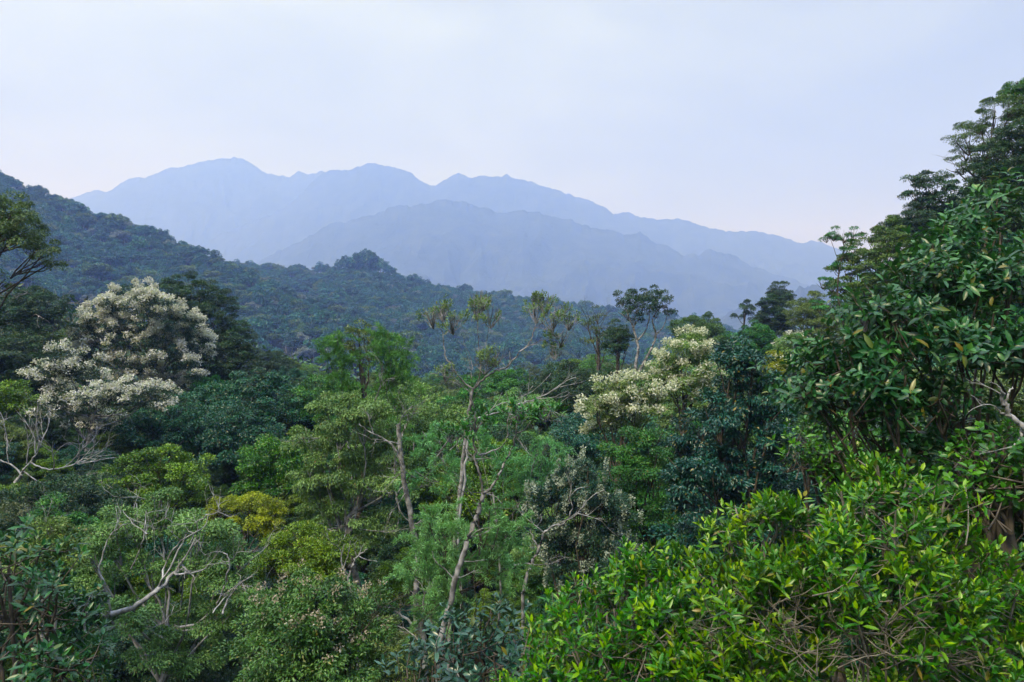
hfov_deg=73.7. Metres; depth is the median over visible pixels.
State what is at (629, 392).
flowering tree
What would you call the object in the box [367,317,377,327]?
hill tree
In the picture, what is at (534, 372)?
rainforest tree
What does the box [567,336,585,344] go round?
hill tree
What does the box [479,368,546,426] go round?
rainforest tree
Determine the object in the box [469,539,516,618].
rainforest tree
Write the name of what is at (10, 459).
rainforest tree
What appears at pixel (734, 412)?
rainforest tree
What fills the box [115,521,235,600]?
rainforest tree
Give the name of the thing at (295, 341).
hill tree
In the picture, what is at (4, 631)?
rainforest tree
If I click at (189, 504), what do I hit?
rainforest tree
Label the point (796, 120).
sky
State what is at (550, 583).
rainforest tree
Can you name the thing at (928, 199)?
rainforest tree
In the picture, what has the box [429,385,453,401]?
rainforest tree
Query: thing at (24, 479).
rainforest tree
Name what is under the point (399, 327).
hill tree
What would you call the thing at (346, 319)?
hill tree
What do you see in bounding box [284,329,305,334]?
hill tree
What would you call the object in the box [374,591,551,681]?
shrub
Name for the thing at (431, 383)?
rainforest tree
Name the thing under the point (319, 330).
hill tree
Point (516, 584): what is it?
rainforest tree
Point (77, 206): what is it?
hill tree
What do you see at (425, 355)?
hill tree
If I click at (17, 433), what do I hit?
rainforest tree
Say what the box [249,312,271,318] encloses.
hill tree
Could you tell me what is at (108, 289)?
hill tree
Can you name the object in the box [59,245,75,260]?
hill tree
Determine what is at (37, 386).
rainforest tree
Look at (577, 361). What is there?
rainforest tree
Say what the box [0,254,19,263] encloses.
hill tree
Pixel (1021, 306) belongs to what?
rainforest tree
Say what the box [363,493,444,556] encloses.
rainforest tree
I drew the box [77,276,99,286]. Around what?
hill tree
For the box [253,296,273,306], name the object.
hill tree
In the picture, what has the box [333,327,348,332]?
hill tree
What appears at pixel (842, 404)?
rainforest tree
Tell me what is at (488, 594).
rainforest tree
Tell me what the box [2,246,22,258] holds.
hill tree
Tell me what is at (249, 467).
rainforest tree
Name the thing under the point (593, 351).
hill tree
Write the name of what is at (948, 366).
rainforest tree
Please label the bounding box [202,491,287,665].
tree
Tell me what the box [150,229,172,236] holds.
hill tree
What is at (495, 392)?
rainforest tree
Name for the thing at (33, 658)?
rainforest tree
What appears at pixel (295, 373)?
rainforest tree
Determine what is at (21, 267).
hill tree
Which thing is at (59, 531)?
rainforest tree
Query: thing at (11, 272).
hill tree
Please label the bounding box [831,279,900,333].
rainforest tree
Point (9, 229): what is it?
rainforest tree
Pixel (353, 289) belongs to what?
hill tree
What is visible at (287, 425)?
rainforest tree
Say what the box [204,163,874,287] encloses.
mountain
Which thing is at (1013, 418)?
dead tree
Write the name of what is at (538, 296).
emergent tree
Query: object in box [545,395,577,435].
rainforest tree
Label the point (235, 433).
rainforest tree
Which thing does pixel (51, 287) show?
hill tree
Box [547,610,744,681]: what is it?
rainforest tree
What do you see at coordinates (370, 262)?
hill tree
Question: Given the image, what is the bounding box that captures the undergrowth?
[0,250,950,681]
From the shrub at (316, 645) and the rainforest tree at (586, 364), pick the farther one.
the rainforest tree at (586, 364)
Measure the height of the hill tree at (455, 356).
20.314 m
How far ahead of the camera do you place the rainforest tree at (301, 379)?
64.69 m
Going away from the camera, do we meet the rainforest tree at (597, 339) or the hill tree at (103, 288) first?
the rainforest tree at (597, 339)
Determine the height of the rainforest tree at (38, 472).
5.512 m
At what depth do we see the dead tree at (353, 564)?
16.99 m
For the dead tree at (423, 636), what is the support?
on the ground
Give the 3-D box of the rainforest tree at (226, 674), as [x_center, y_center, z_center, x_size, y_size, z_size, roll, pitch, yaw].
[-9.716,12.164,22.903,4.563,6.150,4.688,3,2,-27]
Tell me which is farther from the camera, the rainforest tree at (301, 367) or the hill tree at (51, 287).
the hill tree at (51, 287)
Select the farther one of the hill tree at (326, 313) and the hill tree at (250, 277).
the hill tree at (250, 277)
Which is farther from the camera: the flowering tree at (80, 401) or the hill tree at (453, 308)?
the hill tree at (453, 308)
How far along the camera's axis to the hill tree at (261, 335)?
409.90 m
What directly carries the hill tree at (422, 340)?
on the ground
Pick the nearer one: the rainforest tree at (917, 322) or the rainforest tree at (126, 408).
the rainforest tree at (917, 322)
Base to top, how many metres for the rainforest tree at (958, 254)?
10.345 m
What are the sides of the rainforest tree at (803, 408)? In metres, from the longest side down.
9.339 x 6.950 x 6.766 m
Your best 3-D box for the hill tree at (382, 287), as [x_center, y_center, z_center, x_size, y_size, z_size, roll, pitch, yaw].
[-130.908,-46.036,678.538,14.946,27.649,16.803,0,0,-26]
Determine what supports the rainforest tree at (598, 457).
on the ground
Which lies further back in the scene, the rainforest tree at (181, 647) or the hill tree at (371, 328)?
the hill tree at (371, 328)
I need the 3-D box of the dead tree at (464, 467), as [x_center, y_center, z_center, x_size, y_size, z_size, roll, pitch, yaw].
[0.298,7.969,19.573,3.810,14.558,1.024,0,0,12]
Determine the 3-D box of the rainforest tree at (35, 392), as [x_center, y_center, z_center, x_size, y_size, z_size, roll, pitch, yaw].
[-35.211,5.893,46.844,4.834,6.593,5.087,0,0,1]
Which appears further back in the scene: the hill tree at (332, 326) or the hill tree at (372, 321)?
the hill tree at (372, 321)
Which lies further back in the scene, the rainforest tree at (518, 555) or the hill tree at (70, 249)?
the hill tree at (70, 249)
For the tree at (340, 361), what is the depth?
32.77 m
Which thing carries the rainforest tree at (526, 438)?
on the ground
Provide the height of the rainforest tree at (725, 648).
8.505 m
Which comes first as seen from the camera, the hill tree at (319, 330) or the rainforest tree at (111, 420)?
the rainforest tree at (111, 420)
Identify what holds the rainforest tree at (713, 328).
on the ground
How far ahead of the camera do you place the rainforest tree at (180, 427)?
43.60 m
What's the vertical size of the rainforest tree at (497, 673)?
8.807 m
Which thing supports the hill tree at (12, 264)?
on the ground
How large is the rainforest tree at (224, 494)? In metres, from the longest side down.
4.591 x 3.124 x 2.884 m
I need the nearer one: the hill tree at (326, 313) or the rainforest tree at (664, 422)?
the rainforest tree at (664, 422)
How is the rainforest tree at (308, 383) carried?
on the ground
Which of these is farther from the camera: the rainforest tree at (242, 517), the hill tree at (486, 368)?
the hill tree at (486, 368)
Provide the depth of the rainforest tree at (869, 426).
20.16 m
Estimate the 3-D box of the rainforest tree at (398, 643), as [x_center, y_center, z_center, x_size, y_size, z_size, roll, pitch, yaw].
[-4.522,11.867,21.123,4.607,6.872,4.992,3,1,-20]
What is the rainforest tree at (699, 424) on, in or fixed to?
on the ground
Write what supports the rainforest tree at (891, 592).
on the ground
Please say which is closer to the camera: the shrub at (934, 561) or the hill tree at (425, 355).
the shrub at (934, 561)
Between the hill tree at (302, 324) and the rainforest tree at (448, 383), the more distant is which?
the hill tree at (302, 324)
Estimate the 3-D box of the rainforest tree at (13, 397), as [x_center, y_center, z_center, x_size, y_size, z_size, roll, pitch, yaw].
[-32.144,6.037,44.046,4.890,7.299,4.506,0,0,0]
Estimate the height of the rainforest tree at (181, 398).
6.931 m
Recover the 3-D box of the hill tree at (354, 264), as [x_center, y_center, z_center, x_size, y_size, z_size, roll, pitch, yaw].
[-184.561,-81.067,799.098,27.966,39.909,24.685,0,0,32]
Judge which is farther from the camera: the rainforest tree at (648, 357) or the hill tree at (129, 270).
the hill tree at (129, 270)
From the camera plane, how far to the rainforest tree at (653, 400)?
53.44 m
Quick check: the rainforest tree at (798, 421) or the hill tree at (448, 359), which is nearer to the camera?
the rainforest tree at (798, 421)
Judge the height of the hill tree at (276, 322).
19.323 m
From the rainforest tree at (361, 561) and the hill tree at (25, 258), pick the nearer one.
the rainforest tree at (361, 561)
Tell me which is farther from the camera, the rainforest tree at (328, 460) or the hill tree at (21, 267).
the hill tree at (21, 267)
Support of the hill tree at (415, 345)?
on the ground
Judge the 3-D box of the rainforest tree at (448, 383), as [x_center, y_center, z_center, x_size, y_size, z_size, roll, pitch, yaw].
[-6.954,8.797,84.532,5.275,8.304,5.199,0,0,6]
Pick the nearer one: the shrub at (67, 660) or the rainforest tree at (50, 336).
the shrub at (67, 660)
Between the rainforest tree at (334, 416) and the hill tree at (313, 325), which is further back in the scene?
the hill tree at (313, 325)
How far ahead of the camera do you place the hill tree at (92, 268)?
465.85 m
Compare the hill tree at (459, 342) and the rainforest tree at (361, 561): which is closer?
the rainforest tree at (361, 561)
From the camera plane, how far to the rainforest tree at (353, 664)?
19.27 m
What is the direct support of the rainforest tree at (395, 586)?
on the ground
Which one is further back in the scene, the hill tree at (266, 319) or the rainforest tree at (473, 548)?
the hill tree at (266, 319)
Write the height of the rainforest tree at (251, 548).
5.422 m
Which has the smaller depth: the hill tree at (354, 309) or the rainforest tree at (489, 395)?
the rainforest tree at (489, 395)
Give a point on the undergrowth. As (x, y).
(106, 380)
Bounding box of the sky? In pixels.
[0,0,1023,263]
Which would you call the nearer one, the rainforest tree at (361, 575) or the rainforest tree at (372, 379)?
the rainforest tree at (361, 575)
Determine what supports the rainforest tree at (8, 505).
on the ground
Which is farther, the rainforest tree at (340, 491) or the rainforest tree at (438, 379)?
the rainforest tree at (438, 379)
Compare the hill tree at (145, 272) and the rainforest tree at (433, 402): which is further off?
the hill tree at (145, 272)
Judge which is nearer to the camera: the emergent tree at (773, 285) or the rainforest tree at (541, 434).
the rainforest tree at (541, 434)
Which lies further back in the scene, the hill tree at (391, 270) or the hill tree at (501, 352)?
the hill tree at (391, 270)
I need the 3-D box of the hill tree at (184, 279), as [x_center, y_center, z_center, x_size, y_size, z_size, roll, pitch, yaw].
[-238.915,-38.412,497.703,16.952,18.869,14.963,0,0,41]
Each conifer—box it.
[357,321,426,640]
[381,471,541,676]
[387,420,576,627]
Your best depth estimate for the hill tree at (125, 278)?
468.93 m
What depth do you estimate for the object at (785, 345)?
59.32 m
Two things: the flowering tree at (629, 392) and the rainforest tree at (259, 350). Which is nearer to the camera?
the flowering tree at (629, 392)
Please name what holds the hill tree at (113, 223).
on the ground
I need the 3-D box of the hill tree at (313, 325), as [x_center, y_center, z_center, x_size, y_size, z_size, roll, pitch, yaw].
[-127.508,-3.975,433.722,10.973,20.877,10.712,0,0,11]
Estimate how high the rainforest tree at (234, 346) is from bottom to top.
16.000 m
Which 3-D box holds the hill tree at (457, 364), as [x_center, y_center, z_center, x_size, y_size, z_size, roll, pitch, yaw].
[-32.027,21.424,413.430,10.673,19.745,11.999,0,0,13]
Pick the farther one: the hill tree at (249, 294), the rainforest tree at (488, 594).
the hill tree at (249, 294)
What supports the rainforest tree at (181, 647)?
on the ground
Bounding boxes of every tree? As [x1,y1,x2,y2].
[0,188,68,309]
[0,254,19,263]
[0,268,13,286]
[0,285,96,352]
[0,328,65,386]
[0,376,56,395]
[0,379,44,474]
[0,381,37,422]
[0,384,140,490]
[0,411,70,482]
[0,420,46,469]
[0,441,21,480]
[0,468,45,489]
[0,472,142,584]
[0,482,36,523]
[0,490,95,681]
[0,490,127,660]
[0,499,30,530]
[0,566,58,655]
[1,606,97,666]
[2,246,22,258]
[2,445,77,486]
[3,261,19,269]
[3,368,88,394]
[4,648,112,681]
[10,324,71,351]
[14,261,35,270]
[16,269,35,288]
[16,338,183,451]
[23,256,46,264]
[23,406,88,466]
[24,207,48,215]
[28,267,55,277]
[31,274,63,285]
[36,222,59,230]
[39,282,63,292]
[40,426,87,455]
[43,235,62,245]
[44,469,155,520]
[47,442,122,479]
[52,266,72,273]
[53,289,68,298]
[57,384,116,422]
[58,287,74,307]
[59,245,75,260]
[60,462,127,502]
[60,465,283,681]
[64,202,90,211]
[66,276,218,397]
[73,419,106,450]
[76,254,103,263]
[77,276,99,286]
[79,285,100,293]
[81,261,115,285]
[81,571,173,672]
[90,252,114,263]
[91,431,153,466]
[91,601,211,681]
[95,443,216,515]
[96,533,149,587]
[98,280,109,291]
[99,219,124,229]
[99,405,125,449]
[99,445,137,469]
[102,213,131,228]
[106,282,123,291]
[109,230,130,239]
[109,390,238,465]
[111,397,134,439]
[114,253,129,266]
[114,280,135,288]
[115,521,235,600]
[116,276,139,283]
[120,264,136,275]
[127,236,149,250]
[134,275,155,284]
[135,269,155,276]
[136,566,245,609]
[141,618,238,681]
[143,270,262,401]
[148,276,161,284]
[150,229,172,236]
[151,608,286,681]
[154,388,200,414]
[156,472,222,529]
[163,441,199,458]
[172,249,197,263]
[174,276,191,281]
[179,264,197,272]
[183,366,314,505]
[184,584,246,633]
[188,374,226,403]
[189,402,286,511]
[192,454,242,518]
[194,481,236,519]
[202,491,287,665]
[213,283,225,288]
[220,512,267,560]
[223,537,279,571]
[225,312,247,321]
[226,452,297,514]
[228,432,320,548]
[233,305,254,314]
[236,273,258,286]
[237,315,254,321]
[240,520,358,607]
[244,291,262,298]
[244,301,260,308]
[245,350,299,385]
[245,556,297,591]
[247,306,258,314]
[247,660,370,681]
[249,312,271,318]
[249,326,273,343]
[249,346,264,362]
[251,329,265,347]
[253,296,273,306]
[253,579,393,650]
[254,287,269,305]
[254,479,330,526]
[258,315,273,327]
[268,317,281,329]
[270,365,308,432]
[272,369,374,457]
[273,392,331,501]
[276,510,335,552]
[277,351,438,672]
[278,328,298,352]
[278,357,306,381]
[278,376,339,403]
[282,334,300,358]
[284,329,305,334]
[286,318,303,326]
[287,380,351,457]
[290,313,312,323]
[294,346,316,360]
[296,331,310,342]
[298,322,317,338]
[300,319,319,342]
[301,362,320,381]
[301,511,378,571]
[302,327,318,339]
[302,494,356,513]
[302,614,434,681]
[303,337,323,360]
[309,454,357,490]
[311,327,364,579]
[312,313,326,323]
[313,327,328,335]
[313,379,471,516]
[315,308,337,322]
[316,371,338,385]
[318,323,343,332]
[319,328,333,337]
[321,532,376,669]
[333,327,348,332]
[334,255,352,267]
[337,570,390,611]
[338,314,353,325]
[339,319,374,580]
[343,256,364,268]
[343,286,362,295]
[344,332,360,343]
[345,305,363,314]
[349,393,460,485]
[351,248,379,265]
[353,397,420,662]
[354,320,377,330]
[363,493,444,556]
[364,252,378,270]
[366,372,405,400]
[366,522,449,583]
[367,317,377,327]
[368,547,464,667]
[369,258,390,272]
[374,281,387,291]
[380,547,444,681]
[381,265,396,274]
[387,321,414,332]
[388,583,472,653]
[390,381,428,474]
[399,341,422,349]
[403,346,416,356]
[410,351,429,360]
[410,361,434,374]
[410,385,456,497]
[414,435,538,608]
[415,289,584,671]
[415,378,438,386]
[417,339,429,347]
[420,419,545,593]
[423,371,437,383]
[427,373,506,546]
[428,360,446,369]
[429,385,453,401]
[430,388,499,402]
[432,366,569,681]
[434,374,456,390]
[438,380,474,390]
[439,581,476,630]
[440,303,457,312]
[440,337,463,347]
[443,356,456,369]
[443,387,517,437]
[444,321,458,331]
[444,516,484,579]
[445,341,460,353]
[447,351,462,362]
[449,372,480,388]
[451,635,550,681]
[454,666,526,681]
[455,360,467,371]
[457,366,584,676]
[457,369,487,397]
[459,587,544,652]
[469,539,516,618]
[475,364,495,373]
[475,374,560,422]
[478,525,536,603]
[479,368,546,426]
[485,346,506,356]
[487,387,568,456]
[488,493,555,522]
[489,433,560,479]
[494,567,553,646]
[497,338,526,358]
[500,359,513,367]
[509,504,604,592]
[509,539,598,603]
[513,365,543,378]
[513,467,611,665]
[516,359,608,452]
[518,350,535,359]
[519,444,645,640]
[525,330,549,341]
[527,319,545,327]
[530,345,543,352]
[530,484,581,516]
[531,591,605,647]
[533,348,545,363]
[534,630,564,653]
[535,453,570,485]
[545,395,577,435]
[545,405,673,487]
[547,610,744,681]
[554,358,582,375]
[554,399,640,451]
[556,349,574,356]
[560,342,579,357]
[564,562,658,623]
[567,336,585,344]
[569,466,674,555]
[572,345,592,357]
[573,367,679,529]
[577,297,629,379]
[578,354,626,378]
[582,354,600,362]
[584,422,686,481]
[587,347,607,355]
[588,374,619,398]
[595,362,652,383]
[597,425,681,587]
[598,318,634,381]
[612,284,677,380]
[619,377,675,422]
[621,361,678,380]
[634,347,646,355]
[637,361,734,482]
[638,347,664,372]
[640,336,659,343]
[640,448,905,636]
[642,324,728,540]
[646,597,805,681]
[647,379,754,487]
[651,330,667,338]
[656,332,824,663]
[656,341,669,347]
[659,418,744,486]
[667,311,730,362]
[716,623,808,676]
[718,319,782,381]
[720,405,826,487]
[730,299,756,333]
[747,166,1023,681]
[747,289,799,347]
[762,350,790,448]
[765,281,796,335]
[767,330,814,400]
[769,607,874,680]
[777,392,847,438]
[782,290,842,346]
[802,355,916,441]
[805,392,991,577]
[808,225,863,360]
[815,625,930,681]
[822,215,927,331]
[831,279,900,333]
[842,330,874,349]
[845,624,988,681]
[849,600,982,656]
[852,258,912,296]
[858,279,926,329]
[870,567,917,612]
[873,324,910,359]
[876,201,939,318]
[878,422,1023,681]
[884,346,1014,411]
[884,355,1023,473]
[892,300,1011,363]
[897,170,968,303]
[909,235,998,280]
[933,93,1023,251]
[949,229,1023,329]
[954,118,1023,243]
[967,379,1023,454]
[996,77,1023,104]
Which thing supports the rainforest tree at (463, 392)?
on the ground
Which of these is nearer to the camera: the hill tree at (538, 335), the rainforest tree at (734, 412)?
the rainforest tree at (734, 412)
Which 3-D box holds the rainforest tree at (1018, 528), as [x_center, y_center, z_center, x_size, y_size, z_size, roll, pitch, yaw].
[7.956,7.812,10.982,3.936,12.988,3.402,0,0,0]
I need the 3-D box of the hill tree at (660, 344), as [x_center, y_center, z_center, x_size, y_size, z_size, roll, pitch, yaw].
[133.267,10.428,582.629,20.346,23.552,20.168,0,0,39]
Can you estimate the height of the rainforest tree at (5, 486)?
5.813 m
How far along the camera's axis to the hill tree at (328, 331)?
420.07 m
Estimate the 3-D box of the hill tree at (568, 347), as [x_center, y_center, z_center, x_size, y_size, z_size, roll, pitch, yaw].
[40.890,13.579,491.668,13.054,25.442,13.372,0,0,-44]
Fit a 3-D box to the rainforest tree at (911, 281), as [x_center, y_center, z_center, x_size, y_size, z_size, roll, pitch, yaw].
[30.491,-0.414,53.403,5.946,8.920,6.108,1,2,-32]
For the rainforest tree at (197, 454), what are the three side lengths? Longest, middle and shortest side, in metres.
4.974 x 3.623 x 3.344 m
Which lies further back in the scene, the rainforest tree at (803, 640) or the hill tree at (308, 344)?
the hill tree at (308, 344)
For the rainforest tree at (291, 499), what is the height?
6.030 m
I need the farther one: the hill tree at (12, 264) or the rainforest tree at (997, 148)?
the hill tree at (12, 264)
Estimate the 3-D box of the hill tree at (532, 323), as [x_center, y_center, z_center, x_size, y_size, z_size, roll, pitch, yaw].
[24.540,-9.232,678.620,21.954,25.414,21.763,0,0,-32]
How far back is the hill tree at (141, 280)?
475.50 m
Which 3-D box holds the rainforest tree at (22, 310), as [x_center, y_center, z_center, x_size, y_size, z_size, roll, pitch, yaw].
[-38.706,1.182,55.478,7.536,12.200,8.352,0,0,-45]
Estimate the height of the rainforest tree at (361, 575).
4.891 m
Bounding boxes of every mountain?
[70,157,324,247]
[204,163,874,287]
[254,199,822,318]
[718,279,860,338]
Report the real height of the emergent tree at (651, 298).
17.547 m
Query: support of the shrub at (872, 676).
on the ground
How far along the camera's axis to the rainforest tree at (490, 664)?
22.16 m
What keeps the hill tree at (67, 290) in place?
on the ground
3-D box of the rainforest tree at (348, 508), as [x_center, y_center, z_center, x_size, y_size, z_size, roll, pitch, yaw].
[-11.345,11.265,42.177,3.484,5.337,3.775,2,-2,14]
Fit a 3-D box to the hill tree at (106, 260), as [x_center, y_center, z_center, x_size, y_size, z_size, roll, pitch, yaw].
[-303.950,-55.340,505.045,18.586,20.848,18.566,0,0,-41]
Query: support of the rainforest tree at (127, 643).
on the ground
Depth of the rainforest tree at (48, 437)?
42.66 m
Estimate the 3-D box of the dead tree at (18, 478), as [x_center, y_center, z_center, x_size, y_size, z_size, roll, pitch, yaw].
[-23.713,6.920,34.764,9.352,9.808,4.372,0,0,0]
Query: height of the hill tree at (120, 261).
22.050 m
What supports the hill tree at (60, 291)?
on the ground
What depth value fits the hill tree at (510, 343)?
479.85 m
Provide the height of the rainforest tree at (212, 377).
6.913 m
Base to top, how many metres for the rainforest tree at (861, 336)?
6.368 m
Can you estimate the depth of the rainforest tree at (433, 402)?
42.75 m
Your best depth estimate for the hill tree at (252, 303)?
468.53 m
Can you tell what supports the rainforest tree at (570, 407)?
on the ground
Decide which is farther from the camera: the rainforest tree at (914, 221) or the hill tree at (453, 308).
the hill tree at (453, 308)
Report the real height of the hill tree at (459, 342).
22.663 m
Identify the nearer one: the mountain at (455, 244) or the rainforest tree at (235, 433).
the rainforest tree at (235, 433)
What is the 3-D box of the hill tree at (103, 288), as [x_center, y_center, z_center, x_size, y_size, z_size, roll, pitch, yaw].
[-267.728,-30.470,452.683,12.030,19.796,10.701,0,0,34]
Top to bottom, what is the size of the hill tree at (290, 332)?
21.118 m
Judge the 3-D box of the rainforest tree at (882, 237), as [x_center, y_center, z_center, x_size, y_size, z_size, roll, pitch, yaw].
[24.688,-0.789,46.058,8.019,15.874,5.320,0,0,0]
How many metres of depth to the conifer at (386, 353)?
31.83 m
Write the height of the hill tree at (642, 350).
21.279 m
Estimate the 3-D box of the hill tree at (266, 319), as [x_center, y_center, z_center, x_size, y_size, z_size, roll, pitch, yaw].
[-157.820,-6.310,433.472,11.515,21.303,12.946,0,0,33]
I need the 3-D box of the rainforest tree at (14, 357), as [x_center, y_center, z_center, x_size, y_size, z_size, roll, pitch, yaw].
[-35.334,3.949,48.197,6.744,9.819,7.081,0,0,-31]
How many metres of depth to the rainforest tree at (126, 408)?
53.24 m
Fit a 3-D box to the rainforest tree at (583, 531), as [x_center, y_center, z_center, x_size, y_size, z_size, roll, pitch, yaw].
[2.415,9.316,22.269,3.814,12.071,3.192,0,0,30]
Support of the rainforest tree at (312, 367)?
on the ground
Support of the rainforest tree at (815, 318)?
on the ground
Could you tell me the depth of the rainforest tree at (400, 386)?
61.08 m
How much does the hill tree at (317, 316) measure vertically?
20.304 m
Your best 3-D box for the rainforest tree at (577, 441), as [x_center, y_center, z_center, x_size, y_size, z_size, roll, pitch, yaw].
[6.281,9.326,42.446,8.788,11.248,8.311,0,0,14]
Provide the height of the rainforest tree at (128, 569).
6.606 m
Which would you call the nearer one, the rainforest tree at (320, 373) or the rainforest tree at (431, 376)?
the rainforest tree at (320, 373)
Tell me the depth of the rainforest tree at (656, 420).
46.79 m
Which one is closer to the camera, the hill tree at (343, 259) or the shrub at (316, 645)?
the shrub at (316, 645)
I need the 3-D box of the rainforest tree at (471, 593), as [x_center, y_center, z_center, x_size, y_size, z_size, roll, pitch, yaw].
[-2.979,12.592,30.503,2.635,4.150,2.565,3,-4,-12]
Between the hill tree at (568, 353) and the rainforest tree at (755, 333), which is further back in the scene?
the hill tree at (568, 353)
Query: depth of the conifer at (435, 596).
15.29 m
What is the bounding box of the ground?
[0,197,917,681]
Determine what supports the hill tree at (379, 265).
on the ground
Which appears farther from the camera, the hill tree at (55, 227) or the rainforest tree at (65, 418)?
the hill tree at (55, 227)
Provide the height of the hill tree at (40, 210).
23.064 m
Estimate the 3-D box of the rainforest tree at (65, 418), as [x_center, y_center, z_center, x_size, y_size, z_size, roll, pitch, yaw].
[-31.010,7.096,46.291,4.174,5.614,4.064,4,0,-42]
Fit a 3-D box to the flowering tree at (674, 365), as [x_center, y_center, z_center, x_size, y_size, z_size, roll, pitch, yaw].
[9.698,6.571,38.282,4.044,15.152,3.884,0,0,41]
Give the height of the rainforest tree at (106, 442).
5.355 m
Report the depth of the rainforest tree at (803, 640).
21.26 m
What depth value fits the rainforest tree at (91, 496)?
28.33 m
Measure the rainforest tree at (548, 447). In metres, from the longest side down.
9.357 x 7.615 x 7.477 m
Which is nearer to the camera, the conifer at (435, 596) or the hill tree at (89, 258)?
the conifer at (435, 596)
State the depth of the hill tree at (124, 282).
464.53 m
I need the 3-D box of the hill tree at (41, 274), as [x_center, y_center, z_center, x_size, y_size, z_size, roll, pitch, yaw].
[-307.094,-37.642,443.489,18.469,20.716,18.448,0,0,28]
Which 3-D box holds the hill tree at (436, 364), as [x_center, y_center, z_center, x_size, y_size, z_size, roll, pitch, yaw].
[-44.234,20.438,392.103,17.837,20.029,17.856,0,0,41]
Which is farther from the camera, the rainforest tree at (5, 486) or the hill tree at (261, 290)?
the hill tree at (261, 290)
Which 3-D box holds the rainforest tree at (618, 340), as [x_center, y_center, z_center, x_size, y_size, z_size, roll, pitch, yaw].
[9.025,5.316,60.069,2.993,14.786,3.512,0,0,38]
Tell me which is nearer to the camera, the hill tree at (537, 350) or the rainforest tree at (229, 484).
the rainforest tree at (229, 484)
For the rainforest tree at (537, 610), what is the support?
on the ground
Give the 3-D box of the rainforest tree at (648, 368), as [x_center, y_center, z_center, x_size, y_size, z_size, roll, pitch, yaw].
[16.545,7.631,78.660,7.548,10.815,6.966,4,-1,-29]
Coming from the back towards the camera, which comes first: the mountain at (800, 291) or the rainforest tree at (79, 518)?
the mountain at (800, 291)
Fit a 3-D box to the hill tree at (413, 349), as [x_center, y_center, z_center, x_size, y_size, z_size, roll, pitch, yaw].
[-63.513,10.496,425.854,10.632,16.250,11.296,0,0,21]
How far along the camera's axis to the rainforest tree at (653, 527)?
23.18 m
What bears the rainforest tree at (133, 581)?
on the ground
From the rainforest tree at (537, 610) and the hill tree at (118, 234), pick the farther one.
the hill tree at (118, 234)
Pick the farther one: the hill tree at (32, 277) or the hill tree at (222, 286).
the hill tree at (222, 286)
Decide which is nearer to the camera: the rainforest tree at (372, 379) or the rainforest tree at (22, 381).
the rainforest tree at (22, 381)
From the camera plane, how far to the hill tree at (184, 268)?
521.64 m
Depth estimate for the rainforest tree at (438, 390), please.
52.67 m
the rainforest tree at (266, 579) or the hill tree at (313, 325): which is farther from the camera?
the hill tree at (313, 325)
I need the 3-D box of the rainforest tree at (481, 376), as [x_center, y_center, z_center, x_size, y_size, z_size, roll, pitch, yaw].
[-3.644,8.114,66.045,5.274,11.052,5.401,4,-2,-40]
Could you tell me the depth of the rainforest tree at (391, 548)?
31.54 m
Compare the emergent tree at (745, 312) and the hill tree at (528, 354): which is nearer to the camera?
the emergent tree at (745, 312)
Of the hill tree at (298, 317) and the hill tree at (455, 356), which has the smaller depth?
the hill tree at (455, 356)
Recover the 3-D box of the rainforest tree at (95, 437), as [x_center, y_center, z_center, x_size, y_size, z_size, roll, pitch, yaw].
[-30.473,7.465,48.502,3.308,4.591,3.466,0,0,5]
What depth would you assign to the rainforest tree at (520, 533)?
32.96 m
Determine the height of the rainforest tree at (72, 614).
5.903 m
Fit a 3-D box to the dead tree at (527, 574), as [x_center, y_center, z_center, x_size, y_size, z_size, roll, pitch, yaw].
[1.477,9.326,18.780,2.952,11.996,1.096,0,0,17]
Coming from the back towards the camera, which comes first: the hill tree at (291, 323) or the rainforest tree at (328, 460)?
the hill tree at (291, 323)
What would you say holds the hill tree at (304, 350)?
on the ground
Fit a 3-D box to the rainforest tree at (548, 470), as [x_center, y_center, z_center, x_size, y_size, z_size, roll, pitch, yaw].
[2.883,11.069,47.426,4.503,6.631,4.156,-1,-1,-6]
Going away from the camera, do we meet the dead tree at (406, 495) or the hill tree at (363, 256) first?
the dead tree at (406, 495)
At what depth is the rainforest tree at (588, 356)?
119.82 m
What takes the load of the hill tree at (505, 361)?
on the ground
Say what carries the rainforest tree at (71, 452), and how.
on the ground
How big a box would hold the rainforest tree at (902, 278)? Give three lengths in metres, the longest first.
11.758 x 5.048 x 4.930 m
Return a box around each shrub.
[0,514,120,681]
[210,558,425,681]
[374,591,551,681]
[490,535,743,681]
[591,532,637,679]
[643,485,998,681]
[766,406,880,681]
[801,445,1023,681]
[912,414,1023,681]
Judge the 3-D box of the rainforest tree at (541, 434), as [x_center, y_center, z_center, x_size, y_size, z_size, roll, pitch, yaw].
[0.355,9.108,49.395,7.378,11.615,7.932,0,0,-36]
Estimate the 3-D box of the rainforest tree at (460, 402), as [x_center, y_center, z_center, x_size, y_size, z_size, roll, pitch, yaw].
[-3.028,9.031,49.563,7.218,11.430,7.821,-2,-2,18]

